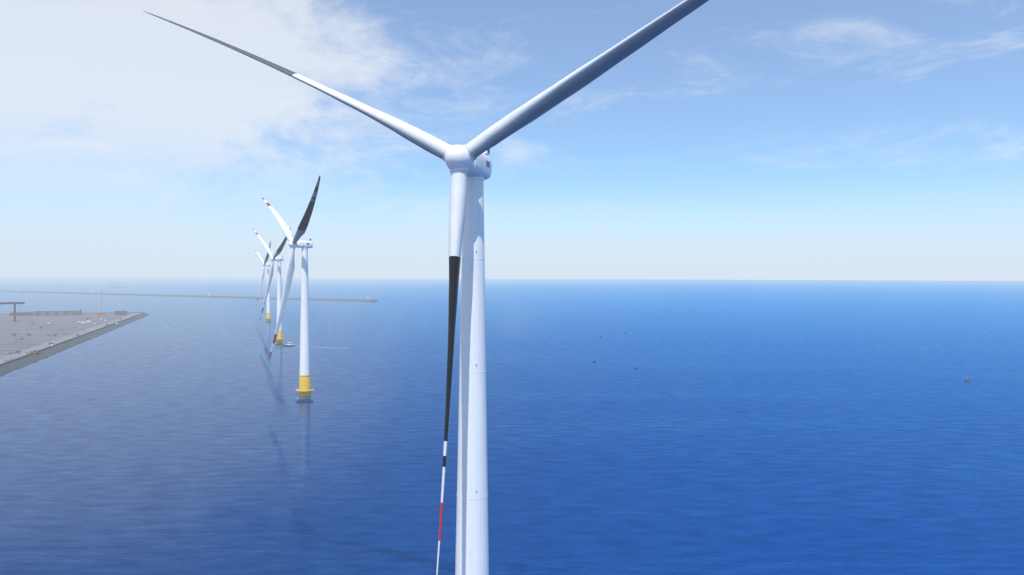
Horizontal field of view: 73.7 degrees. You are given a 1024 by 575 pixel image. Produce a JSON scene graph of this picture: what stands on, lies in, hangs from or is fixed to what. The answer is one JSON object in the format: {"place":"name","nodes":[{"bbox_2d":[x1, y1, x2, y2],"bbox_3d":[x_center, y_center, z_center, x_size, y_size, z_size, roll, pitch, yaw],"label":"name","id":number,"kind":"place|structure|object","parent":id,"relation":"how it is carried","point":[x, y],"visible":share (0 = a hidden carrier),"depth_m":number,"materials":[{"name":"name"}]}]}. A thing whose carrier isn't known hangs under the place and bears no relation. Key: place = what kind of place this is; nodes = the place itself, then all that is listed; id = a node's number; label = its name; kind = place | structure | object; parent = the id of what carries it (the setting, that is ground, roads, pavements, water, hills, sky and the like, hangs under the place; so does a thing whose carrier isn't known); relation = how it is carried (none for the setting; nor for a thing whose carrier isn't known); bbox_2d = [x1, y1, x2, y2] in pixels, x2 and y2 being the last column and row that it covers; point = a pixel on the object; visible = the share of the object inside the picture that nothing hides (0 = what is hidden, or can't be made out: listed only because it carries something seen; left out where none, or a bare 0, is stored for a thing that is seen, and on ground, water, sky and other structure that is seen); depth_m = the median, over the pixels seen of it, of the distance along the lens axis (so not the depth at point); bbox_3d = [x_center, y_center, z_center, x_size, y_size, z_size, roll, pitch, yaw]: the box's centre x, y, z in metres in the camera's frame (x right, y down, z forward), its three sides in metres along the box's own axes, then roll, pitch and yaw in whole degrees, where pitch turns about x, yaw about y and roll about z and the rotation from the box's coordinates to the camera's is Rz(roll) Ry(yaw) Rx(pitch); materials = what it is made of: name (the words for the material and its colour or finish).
{"place":"outdoors","nodes":[
{"label":"outdoors","id":0,"kind":"place"},
{"bbox_2d":[0,313,140,363],"bbox_3d":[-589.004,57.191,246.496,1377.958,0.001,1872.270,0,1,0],"label":"quay edge road","id":1,"kind":"structure","parent":0,"point":[38,347],"depth_m":674.43,"materials":[{"name":"grey concrete"}]},
{"bbox_2d":[0,312,149,376],"bbox_3d":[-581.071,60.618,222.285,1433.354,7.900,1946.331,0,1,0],"label":"quay ground","id":2,"kind":"structure","parent":0,"point":[58,326],"depth_m":776.19,"materials":[{"name":"concrete"}]},
{"bbox_2d":[0,302,24,321],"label":"gantry crane","id":3,"kind":"object","parent":2,"relation":"on","point":[15,303],"visible":1,"depth_m":942.71,"materials":[{"name":"metal"}]},
{"bbox_2d":[9,312,33,315],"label":"dark shed","id":4,"kind":"structure","parent":2,"relation":"on","point":[22,313],"depth_m":1081.23,"materials":[{"name":"grey metal"}]},
{"bbox_2d":[34,309,81,315],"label":"shed","id":5,"kind":"structure","parent":2,"relation":"on","point":[58,312],"depth_m":1091.21,"materials":[{"name":"grey metal"}]},
{"bbox_2d":[96,312,105,315],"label":"containers","id":6,"kind":"object","parent":2,"relation":"on","point":[100,313],"visible":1,"depth_m":1089.82,"materials":[{"name":"orange metal"}]},
{"bbox_2d":[115,310,126,314],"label":"shed","id":7,"kind":"structure","parent":2,"relation":"on","point":[120,312],"depth_m":1108.77,"materials":[{"name":"grey metal"}]},
{"bbox_2d":[0,276,1023,574],"bbox_3d":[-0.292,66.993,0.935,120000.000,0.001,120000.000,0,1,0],"label":"sea","id":8,"kind":"structure","parent":0,"point":[794,428],"depth_m":299.44,"materials":[{"name":"liquid"}]},
{"bbox_2d":[0,290,376,301],"bbox_3d":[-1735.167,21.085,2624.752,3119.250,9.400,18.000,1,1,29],"label":"breakwater","id":9,"kind":"object","parent":8,"relation":"on","point":[359,300],"visible":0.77,"depth_m":2224.53,"materials":[{"name":"concrete"}]},
{"bbox_2d":[254,241,271,320],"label":"turbine","id":10,"kind":"object","parent":8,"relation":"on","point":[268,313],"visible":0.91,"depth_m":1026.31,"materials":[{"name":"metal"}]},
{"bbox_2d":[253,228,290,342],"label":"turbine","id":11,"kind":"object","parent":8,"relation":"on","point":[279,338],"visible":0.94,"depth_m":688.56,"materials":[{"name":"metal"}]},
{"bbox_2d":[262,176,319,398],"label":"turbine","id":12,"kind":"object","parent":8,"relation":"on","point":[304,390],"visible":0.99,"depth_m":376.90,"materials":[{"name":"metal"}]},
{"bbox_2d":[144,0,708,574],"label":"turbine","id":13,"kind":"object","parent":8,"relation":"on","point":[470,166],"visible":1,"depth_m":108.08,"materials":[{"name":"metal"}]},
{"bbox_2d":[0,0,1023,280],"label":"sky","id":14,"kind":"structure","parent":0,"point":[746,139],"materials":[{"name":"blue"}]}
]}

